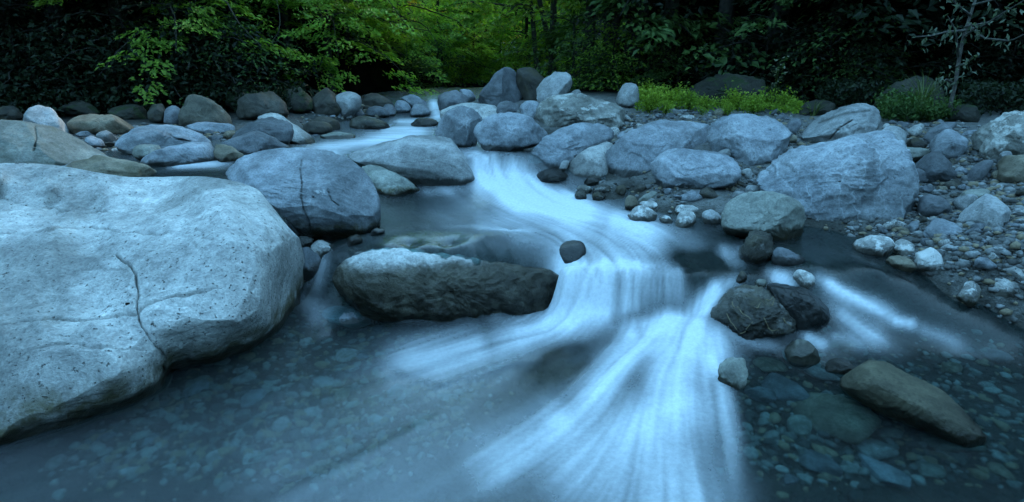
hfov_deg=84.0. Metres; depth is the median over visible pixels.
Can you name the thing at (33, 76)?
shrub
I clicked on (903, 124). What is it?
stone
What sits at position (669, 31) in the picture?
broadleaf tree
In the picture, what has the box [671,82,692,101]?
leafy herb
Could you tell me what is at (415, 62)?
shrub
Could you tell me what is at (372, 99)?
rock
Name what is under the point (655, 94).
leafy bush
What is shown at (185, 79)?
shrub
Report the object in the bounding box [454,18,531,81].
shrub
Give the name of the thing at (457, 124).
boulder
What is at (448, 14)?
broadleaf tree
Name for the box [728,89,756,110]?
leafy herb
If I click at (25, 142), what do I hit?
boulder
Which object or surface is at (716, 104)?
ground cover
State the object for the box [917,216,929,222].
stone
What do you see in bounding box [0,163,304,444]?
boulder
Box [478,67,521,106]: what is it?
boulder
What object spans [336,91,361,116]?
boulder
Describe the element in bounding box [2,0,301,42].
broadleaf tree
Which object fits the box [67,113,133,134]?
boulder
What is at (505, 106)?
rock
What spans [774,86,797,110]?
leafy herb
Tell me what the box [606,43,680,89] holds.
shrub
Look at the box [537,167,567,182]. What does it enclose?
rock
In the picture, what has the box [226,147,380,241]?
boulder
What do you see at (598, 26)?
broadleaf tree
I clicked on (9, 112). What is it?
rock
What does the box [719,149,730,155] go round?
stone
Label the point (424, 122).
rock
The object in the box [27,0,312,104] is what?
broadleaf tree
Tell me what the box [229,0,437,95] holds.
broadleaf tree
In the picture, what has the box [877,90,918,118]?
leafy herb
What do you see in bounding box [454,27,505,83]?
shrub
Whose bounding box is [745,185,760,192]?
stone
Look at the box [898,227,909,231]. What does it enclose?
stone
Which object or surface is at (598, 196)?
stone
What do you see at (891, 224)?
stone
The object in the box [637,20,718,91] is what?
shrub
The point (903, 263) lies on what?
stone
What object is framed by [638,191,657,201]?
stone
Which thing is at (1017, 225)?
stone
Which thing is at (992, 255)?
stone
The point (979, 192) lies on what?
stone
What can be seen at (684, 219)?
stone
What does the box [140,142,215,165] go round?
boulder
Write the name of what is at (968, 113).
rock
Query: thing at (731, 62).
shrub
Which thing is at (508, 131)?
boulder
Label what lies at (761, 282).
stone
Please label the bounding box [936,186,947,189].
stone
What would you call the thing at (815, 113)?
grass tuft
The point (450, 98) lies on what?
boulder
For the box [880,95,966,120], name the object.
undergrowth
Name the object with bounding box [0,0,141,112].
shrub
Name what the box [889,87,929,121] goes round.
leafy herb
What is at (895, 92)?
leafy herb
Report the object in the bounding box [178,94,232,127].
boulder
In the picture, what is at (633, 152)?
boulder
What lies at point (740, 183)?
stone
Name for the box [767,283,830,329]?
rock
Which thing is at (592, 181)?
stone
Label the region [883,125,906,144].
rock
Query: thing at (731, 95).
leafy herb
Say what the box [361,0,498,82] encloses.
broadleaf tree
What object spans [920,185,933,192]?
stone
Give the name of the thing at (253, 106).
rock
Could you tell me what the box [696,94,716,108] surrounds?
leafy herb
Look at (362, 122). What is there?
rock
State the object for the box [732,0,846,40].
broadleaf tree
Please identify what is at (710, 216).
stone
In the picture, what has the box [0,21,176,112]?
shrub
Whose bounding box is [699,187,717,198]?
stone
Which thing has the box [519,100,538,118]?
rock
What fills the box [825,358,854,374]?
stone
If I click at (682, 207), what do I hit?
stone
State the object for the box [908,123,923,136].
stone
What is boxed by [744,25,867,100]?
shrub
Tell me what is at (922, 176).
rock
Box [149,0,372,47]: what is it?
broadleaf tree
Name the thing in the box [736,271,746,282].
stone
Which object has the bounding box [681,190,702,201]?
stone
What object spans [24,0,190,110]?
shrub
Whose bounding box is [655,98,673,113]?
leafy herb
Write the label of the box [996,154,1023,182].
rock
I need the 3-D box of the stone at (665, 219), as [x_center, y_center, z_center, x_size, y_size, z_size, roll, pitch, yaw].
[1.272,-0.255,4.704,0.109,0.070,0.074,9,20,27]
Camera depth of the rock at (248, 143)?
5.86 m
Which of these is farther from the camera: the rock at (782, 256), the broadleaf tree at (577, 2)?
the broadleaf tree at (577, 2)
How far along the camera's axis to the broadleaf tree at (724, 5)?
11.05 m
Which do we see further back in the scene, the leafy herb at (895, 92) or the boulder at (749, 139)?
the leafy herb at (895, 92)
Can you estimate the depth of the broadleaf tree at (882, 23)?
9.62 m
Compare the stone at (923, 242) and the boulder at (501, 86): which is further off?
the boulder at (501, 86)
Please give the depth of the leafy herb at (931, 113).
6.32 m
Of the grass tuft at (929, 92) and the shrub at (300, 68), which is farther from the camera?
the shrub at (300, 68)
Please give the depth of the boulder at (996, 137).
4.63 m
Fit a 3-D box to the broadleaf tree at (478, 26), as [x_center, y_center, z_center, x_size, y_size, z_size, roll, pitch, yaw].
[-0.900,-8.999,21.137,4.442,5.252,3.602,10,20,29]
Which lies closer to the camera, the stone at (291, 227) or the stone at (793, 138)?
the stone at (291, 227)
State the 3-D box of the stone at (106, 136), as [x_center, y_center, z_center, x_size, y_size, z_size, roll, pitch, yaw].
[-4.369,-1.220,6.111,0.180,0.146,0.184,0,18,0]
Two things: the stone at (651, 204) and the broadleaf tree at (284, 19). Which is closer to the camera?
the stone at (651, 204)
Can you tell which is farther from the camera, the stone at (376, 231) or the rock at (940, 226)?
the stone at (376, 231)
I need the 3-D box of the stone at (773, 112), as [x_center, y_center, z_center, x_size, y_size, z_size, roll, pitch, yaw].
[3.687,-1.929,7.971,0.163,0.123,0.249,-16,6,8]
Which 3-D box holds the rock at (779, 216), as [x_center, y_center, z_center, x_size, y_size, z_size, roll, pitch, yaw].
[1.899,-0.235,4.336,0.605,0.466,0.416,0,18,0]
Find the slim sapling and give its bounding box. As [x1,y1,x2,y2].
[905,0,1023,110]
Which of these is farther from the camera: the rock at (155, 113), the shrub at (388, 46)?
the shrub at (388, 46)
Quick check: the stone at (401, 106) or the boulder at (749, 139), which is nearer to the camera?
the boulder at (749, 139)
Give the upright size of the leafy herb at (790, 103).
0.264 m
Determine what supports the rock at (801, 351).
on the stream water
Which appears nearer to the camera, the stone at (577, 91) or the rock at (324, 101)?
the rock at (324, 101)
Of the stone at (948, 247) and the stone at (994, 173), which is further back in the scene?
the stone at (994, 173)
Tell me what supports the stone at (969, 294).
on the ground at (372, 78)
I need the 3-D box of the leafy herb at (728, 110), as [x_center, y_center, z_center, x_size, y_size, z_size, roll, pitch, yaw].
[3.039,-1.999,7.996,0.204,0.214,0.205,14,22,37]
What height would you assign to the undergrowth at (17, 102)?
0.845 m
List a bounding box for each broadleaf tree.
[0,1,163,39]
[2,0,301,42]
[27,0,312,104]
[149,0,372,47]
[218,0,379,63]
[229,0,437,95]
[313,0,442,54]
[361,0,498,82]
[373,2,429,41]
[382,0,455,43]
[391,0,501,84]
[402,0,567,63]
[410,1,495,47]
[420,0,612,75]
[424,0,524,83]
[433,0,538,68]
[453,0,598,82]
[484,1,535,33]
[489,0,637,70]
[492,0,779,75]
[514,0,625,74]
[515,1,578,35]
[565,0,636,72]
[576,0,620,86]
[581,0,1021,65]
[638,0,1023,49]
[728,0,1023,39]
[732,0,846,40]
[842,0,916,42]
[864,0,1023,35]
[891,0,1003,32]
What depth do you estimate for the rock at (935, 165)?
4.60 m
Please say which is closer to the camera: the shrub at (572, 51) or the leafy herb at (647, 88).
the leafy herb at (647, 88)
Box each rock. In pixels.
[0,105,23,119]
[23,105,69,133]
[59,100,99,116]
[65,155,156,176]
[108,104,147,119]
[132,144,160,160]
[147,103,164,122]
[164,105,179,124]
[213,144,243,161]
[225,90,248,109]
[236,91,288,119]
[286,87,312,113]
[303,121,332,134]
[311,87,340,115]
[311,116,339,129]
[320,132,355,138]
[332,248,558,321]
[349,115,389,128]
[362,93,392,106]
[362,165,418,195]
[366,106,389,116]
[401,94,427,106]
[411,118,437,126]
[440,103,496,118]
[460,89,474,101]
[496,101,519,113]
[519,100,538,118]
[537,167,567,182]
[559,240,585,263]
[568,141,612,176]
[616,83,638,107]
[710,283,795,339]
[718,357,747,389]
[721,191,805,240]
[738,231,773,263]
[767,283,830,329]
[771,247,804,265]
[784,339,820,364]
[786,118,801,133]
[793,269,814,288]
[799,99,834,115]
[839,360,986,446]
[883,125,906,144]
[907,147,929,161]
[915,151,956,181]
[916,168,928,182]
[917,194,951,216]
[929,129,968,158]
[947,104,980,121]
[956,194,1011,227]
[967,160,993,180]
[993,277,1018,297]
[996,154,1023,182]
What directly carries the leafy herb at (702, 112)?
on the ground at (372, 78)
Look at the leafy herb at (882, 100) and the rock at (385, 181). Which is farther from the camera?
the leafy herb at (882, 100)
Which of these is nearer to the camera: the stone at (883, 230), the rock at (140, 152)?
the stone at (883, 230)
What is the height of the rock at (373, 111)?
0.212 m
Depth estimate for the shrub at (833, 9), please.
9.35 m
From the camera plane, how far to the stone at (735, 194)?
4.85 m
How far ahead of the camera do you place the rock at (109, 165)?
4.85 m
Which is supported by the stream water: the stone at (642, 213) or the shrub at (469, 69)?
the stone at (642, 213)
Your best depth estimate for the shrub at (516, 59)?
15.95 m
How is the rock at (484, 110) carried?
on the ground at (372, 78)
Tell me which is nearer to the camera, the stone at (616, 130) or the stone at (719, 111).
the stone at (616, 130)
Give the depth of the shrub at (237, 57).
9.13 m
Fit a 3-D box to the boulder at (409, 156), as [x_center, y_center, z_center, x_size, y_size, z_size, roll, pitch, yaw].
[-1.053,-0.917,6.088,1.384,0.612,0.753,0,18,0]
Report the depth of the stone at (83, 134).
6.18 m
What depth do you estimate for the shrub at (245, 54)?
9.13 m
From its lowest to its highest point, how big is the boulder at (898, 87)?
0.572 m
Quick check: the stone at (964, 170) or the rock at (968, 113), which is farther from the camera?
the rock at (968, 113)
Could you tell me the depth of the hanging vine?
9.71 m
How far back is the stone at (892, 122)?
6.43 m
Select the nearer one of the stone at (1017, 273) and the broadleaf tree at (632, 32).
the stone at (1017, 273)
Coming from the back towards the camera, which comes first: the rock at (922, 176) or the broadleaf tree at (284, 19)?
the broadleaf tree at (284, 19)
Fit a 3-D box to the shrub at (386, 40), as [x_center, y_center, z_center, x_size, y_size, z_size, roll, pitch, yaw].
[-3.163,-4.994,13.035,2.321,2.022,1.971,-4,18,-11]
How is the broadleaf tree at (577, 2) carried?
on the ground at (372, 78)
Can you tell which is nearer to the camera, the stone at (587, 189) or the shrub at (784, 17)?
the stone at (587, 189)
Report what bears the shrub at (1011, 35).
on the ground at (372, 78)
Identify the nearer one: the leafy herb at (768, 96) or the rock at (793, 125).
the rock at (793, 125)
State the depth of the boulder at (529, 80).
9.27 m
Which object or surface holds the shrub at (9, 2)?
on the ground at (372, 78)
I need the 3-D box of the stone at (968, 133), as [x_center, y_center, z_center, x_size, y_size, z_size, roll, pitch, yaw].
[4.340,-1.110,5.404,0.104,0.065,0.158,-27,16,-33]
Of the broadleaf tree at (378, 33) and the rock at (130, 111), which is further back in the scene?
the broadleaf tree at (378, 33)
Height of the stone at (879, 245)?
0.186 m
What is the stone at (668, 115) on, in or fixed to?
on the ground at (372, 78)
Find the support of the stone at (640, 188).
on the ground at (372, 78)
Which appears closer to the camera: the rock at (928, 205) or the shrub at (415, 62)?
the rock at (928, 205)
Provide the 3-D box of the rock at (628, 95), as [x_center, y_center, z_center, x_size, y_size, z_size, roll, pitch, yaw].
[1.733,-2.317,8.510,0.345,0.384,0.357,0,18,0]
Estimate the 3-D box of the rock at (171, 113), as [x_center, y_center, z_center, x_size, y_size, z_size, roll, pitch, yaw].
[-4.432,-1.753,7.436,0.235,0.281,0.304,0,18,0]
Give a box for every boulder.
[0,119,107,165]
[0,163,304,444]
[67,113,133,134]
[115,124,211,154]
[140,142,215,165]
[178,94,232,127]
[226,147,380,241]
[232,117,293,145]
[257,113,315,143]
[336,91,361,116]
[348,135,474,185]
[435,105,481,147]
[437,90,468,110]
[473,112,546,151]
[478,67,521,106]
[516,67,543,100]
[531,122,613,167]
[535,93,625,128]
[536,71,571,103]
[605,119,708,177]
[650,148,741,189]
[687,73,769,103]
[707,113,792,165]
[756,130,919,220]
[802,103,880,142]
[872,76,946,108]
[970,110,1023,159]
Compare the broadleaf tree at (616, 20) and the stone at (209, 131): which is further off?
the broadleaf tree at (616, 20)
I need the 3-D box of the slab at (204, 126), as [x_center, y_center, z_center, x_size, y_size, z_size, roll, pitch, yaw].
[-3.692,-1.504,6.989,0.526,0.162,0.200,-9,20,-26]
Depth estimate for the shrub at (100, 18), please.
8.18 m
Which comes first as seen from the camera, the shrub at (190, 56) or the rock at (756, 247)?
the rock at (756, 247)
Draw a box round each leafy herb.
[638,78,658,95]
[638,96,659,112]
[650,84,673,99]
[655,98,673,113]
[658,87,686,106]
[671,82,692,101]
[673,86,699,109]
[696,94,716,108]
[696,105,707,114]
[717,96,733,108]
[721,84,740,104]
[721,101,734,114]
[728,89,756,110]
[739,87,771,115]
[752,82,780,108]
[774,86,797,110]
[785,95,802,111]
[871,87,901,110]
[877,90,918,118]
[879,85,926,100]
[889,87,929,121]
[909,95,942,120]
[911,88,948,121]
[935,96,963,120]
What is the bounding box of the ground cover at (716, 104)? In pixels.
[634,88,808,113]
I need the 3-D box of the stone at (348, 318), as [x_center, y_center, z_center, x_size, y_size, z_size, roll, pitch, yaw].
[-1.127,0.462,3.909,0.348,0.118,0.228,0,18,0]
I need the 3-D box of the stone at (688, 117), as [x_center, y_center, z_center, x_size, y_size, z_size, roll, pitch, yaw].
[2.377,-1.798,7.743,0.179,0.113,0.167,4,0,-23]
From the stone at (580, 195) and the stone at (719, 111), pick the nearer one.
the stone at (580, 195)
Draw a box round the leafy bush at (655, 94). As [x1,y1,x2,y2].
[637,84,664,112]
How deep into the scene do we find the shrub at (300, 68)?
9.72 m
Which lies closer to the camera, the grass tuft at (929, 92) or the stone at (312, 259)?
the stone at (312, 259)
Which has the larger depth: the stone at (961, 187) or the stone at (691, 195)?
the stone at (691, 195)
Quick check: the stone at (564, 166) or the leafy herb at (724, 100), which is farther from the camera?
the leafy herb at (724, 100)
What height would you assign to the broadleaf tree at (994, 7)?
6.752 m
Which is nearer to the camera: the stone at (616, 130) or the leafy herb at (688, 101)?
the stone at (616, 130)
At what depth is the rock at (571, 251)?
4.16 m
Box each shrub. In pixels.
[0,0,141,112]
[0,0,146,109]
[0,9,101,106]
[0,18,126,115]
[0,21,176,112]
[0,47,105,103]
[0,55,56,106]
[14,0,232,108]
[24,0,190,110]
[75,16,239,105]
[81,29,234,109]
[102,0,299,109]
[147,21,313,106]
[159,0,323,104]
[207,32,333,100]
[241,0,393,57]
[295,0,431,92]
[357,2,414,71]
[380,31,446,89]
[411,4,495,86]
[435,44,487,83]
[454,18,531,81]
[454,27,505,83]
[475,44,547,80]
[527,0,636,89]
[559,7,673,90]
[568,46,630,90]
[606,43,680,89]
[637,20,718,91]
[678,0,839,98]
[683,30,798,98]
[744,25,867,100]
[749,0,952,97]
[750,0,907,100]
[791,0,985,96]
[800,41,918,99]
[889,35,1023,102]
[916,39,1023,103]
[926,10,1023,95]
[949,18,1023,92]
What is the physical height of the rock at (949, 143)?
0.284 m
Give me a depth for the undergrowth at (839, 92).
7.64 m
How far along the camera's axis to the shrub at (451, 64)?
15.47 m
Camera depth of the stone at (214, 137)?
6.72 m
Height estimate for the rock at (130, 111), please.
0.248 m
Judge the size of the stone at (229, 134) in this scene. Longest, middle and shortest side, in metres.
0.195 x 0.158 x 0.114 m
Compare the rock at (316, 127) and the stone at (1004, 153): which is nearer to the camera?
the stone at (1004, 153)
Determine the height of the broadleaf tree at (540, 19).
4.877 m
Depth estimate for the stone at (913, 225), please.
4.07 m
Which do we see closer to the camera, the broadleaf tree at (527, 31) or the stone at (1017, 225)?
the stone at (1017, 225)
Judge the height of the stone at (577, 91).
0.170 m
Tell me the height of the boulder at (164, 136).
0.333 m
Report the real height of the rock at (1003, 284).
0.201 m
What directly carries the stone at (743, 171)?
on the ground at (372, 78)
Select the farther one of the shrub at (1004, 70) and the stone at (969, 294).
the shrub at (1004, 70)
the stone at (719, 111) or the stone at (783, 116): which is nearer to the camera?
the stone at (783, 116)
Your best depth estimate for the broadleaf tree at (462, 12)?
15.25 m
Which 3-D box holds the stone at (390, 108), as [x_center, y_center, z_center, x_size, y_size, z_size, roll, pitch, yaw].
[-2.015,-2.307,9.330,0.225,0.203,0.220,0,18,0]
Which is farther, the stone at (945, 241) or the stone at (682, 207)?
the stone at (682, 207)
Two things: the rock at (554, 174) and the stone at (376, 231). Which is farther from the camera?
the rock at (554, 174)
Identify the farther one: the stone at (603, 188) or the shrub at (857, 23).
the shrub at (857, 23)
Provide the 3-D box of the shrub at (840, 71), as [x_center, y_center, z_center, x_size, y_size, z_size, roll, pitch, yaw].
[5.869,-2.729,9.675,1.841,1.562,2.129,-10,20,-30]
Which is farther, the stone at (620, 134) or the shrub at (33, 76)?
the shrub at (33, 76)
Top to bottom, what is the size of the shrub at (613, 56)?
2.535 m
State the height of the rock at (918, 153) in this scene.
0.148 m
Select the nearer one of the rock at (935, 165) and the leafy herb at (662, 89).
the rock at (935, 165)
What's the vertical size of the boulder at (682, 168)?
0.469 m
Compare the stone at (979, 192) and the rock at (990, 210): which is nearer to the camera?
the rock at (990, 210)
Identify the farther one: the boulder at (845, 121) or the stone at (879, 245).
the boulder at (845, 121)
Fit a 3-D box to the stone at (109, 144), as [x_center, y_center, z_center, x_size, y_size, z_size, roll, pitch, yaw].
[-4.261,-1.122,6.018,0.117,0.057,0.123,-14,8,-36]
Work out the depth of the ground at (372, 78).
9.45 m
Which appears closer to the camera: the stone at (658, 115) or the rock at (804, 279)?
the rock at (804, 279)
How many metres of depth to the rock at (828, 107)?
7.66 m
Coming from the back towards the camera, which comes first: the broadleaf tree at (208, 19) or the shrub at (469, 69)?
the shrub at (469, 69)
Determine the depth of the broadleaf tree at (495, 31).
16.51 m
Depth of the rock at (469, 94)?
9.57 m
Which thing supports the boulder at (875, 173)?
on the ground at (372, 78)
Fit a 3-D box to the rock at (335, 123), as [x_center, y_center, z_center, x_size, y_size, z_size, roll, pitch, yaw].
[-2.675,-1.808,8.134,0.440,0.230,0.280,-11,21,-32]
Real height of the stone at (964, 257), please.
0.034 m
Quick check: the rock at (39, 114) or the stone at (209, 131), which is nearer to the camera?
the rock at (39, 114)
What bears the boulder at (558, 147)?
on the ground at (372, 78)
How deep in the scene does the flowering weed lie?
8.31 m
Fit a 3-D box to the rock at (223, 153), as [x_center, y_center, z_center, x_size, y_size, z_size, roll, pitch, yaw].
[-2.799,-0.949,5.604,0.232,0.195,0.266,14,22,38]
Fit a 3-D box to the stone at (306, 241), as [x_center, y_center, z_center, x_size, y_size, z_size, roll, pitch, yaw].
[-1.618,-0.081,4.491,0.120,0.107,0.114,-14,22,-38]
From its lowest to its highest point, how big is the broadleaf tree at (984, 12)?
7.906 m
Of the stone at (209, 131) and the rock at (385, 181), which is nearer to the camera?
the rock at (385, 181)
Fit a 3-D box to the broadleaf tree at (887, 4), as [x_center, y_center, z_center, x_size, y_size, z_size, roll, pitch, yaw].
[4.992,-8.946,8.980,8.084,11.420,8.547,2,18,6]
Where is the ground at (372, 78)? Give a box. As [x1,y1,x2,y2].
[0,0,1023,328]
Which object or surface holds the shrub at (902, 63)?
on the ground at (372, 78)
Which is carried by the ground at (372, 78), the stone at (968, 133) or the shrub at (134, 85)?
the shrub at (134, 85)
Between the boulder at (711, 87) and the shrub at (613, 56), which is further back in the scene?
the shrub at (613, 56)
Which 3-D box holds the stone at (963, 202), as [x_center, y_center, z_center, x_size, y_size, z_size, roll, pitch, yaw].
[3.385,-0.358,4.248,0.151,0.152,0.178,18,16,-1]
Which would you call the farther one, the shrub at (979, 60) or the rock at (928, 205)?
the shrub at (979, 60)
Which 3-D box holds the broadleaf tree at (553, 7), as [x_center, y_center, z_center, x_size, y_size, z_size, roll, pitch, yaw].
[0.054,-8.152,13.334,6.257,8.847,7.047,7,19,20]
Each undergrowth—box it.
[0,61,305,116]
[813,56,1023,115]
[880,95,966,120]
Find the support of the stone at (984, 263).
on the ground at (372, 78)
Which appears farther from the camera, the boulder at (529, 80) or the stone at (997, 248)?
the boulder at (529, 80)
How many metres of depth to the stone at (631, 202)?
5.15 m
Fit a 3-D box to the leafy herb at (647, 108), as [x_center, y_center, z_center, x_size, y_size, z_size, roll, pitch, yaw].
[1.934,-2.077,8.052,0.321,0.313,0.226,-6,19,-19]
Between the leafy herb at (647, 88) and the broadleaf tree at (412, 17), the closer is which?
the leafy herb at (647, 88)
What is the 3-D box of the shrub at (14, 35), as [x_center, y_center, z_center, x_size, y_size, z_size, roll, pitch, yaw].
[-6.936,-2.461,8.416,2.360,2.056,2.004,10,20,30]
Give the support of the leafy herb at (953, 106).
on the ground at (372, 78)
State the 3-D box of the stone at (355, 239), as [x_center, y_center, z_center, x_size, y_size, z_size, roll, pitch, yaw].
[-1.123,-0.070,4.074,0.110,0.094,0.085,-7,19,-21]
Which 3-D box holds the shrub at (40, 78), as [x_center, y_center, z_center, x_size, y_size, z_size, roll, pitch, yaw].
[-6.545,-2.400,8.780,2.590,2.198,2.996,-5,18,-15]
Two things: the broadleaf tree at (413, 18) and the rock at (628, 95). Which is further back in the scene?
the broadleaf tree at (413, 18)
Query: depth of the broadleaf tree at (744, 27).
9.69 m
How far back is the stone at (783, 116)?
7.35 m
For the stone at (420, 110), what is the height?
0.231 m
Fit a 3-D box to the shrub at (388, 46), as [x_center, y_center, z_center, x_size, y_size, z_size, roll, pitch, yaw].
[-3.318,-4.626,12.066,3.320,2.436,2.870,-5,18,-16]
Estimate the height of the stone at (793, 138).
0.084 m
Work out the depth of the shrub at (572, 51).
12.88 m
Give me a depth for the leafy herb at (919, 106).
6.53 m
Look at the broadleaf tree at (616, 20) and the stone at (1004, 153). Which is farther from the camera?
the broadleaf tree at (616, 20)
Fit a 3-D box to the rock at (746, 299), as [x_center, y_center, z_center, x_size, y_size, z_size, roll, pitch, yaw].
[1.511,0.430,3.574,0.489,0.382,0.375,0,18,0]
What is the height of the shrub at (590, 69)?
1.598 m
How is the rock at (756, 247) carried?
on the stream water
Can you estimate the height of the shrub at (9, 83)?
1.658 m
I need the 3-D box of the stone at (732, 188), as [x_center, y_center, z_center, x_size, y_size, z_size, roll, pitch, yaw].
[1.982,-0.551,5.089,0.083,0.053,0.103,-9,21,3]
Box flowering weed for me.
[769,53,788,102]
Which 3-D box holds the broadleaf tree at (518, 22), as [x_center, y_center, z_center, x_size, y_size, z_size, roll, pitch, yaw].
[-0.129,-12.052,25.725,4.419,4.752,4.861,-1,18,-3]
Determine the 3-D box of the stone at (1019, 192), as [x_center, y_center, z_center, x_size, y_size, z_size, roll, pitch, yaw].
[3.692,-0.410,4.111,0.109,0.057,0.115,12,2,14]
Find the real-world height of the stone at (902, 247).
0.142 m
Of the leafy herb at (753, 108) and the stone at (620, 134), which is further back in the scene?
the leafy herb at (753, 108)
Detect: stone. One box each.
[76,131,95,136]
[84,136,104,147]
[96,130,116,142]
[104,142,114,146]
[203,129,213,133]
[208,135,222,139]
[223,130,235,138]
[286,219,300,236]
[299,235,313,247]
[302,247,320,281]
[311,240,330,257]
[339,312,359,323]
[347,234,362,245]
[355,109,364,116]
[371,228,384,235]
[383,104,395,115]
[395,100,410,112]
[410,103,430,116]
[559,160,568,170]
[571,89,580,93]
[574,190,586,199]
[577,185,591,193]
[584,176,601,185]
[592,184,610,192]
[592,191,605,200]
[611,127,619,134]
[615,185,625,195]
[617,131,625,137]
[625,195,637,209]
[627,205,656,221]
[635,184,646,192]
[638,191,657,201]
[639,200,656,209]
[655,113,661,117]
[659,215,672,222]
[664,188,672,194]
[665,113,676,117]
[675,204,697,213]
[675,211,695,227]
[679,115,694,119]
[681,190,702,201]
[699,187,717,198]
[702,209,720,223]
[714,108,725,115]
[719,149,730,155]
[728,186,738,191]
[731,191,745,197]
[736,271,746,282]
[737,181,744,185]
[741,168,750,174]
[745,170,755,178]
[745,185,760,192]
[755,279,766,287]
[770,109,779,114]
[775,113,790,119]
[789,135,796,142]
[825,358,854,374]
[853,235,894,256]
[878,227,887,233]
[882,220,905,228]
[885,255,916,272]
[888,120,896,123]
[893,239,914,255]
[895,121,909,126]
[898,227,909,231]
[907,138,927,147]
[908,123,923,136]
[908,221,918,231]
[914,247,943,271]
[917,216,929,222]
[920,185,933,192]
[920,238,930,245]
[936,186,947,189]
[940,239,949,243]
[940,244,957,249]
[942,179,960,188]
[949,158,957,164]
[953,194,977,209]
[955,168,967,174]
[956,281,981,306]
[957,184,965,189]
[959,255,968,259]
[960,188,990,198]
[962,130,976,135]
[965,227,982,234]
[970,223,986,229]
[974,257,996,269]
[987,252,998,259]
[991,170,997,177]
[992,246,1003,249]
[999,151,1011,157]
[999,266,1023,280]
[1004,222,1019,227]
[1015,190,1023,195]
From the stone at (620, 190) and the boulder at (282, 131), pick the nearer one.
the stone at (620, 190)
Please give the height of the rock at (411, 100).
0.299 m
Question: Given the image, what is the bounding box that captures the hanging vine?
[264,0,279,78]
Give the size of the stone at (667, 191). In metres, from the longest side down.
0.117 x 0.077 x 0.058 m
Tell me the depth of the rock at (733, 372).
3.00 m
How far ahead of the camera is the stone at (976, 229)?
3.76 m
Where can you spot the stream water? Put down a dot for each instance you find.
(596, 381)
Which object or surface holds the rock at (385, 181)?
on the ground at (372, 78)
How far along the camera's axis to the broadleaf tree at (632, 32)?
13.31 m
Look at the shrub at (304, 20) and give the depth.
10.94 m
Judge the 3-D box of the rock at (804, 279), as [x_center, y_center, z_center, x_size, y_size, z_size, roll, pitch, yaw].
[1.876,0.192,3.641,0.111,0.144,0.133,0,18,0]
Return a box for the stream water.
[0,87,1023,501]
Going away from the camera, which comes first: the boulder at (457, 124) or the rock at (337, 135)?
the boulder at (457, 124)
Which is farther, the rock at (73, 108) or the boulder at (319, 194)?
the rock at (73, 108)
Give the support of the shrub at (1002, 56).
on the ground at (372, 78)
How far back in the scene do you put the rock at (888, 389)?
2.71 m
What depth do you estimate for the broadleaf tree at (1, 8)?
8.67 m
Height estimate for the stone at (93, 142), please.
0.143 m
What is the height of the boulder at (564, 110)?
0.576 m
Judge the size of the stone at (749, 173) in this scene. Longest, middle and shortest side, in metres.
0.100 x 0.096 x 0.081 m
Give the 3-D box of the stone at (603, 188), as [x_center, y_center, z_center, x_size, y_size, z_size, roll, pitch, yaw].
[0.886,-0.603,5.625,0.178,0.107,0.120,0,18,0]
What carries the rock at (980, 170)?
on the ground at (372, 78)
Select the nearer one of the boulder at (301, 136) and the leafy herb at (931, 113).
the leafy herb at (931, 113)
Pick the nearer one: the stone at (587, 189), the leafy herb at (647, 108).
the stone at (587, 189)
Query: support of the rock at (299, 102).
on the ground at (372, 78)
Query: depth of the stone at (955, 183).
4.51 m
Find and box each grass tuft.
[803,101,824,115]
[894,67,961,105]
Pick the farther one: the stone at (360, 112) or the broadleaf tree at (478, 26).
the broadleaf tree at (478, 26)
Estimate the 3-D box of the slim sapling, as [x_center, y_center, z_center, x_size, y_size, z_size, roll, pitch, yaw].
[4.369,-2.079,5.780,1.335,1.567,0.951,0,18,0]
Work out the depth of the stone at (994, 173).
4.44 m
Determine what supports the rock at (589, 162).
on the ground at (372, 78)
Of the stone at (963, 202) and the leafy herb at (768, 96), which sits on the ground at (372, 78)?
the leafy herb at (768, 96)
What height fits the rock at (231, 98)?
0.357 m
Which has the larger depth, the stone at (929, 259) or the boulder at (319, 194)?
the boulder at (319, 194)
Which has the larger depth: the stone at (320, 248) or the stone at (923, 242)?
the stone at (320, 248)
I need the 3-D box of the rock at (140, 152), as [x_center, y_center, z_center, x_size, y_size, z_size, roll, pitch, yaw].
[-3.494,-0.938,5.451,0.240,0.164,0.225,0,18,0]
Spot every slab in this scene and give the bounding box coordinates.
[187,122,234,132]
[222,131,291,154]
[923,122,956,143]
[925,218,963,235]
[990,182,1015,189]
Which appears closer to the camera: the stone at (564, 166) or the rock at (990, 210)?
the rock at (990, 210)
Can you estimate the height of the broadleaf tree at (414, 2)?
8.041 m
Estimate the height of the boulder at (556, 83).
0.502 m

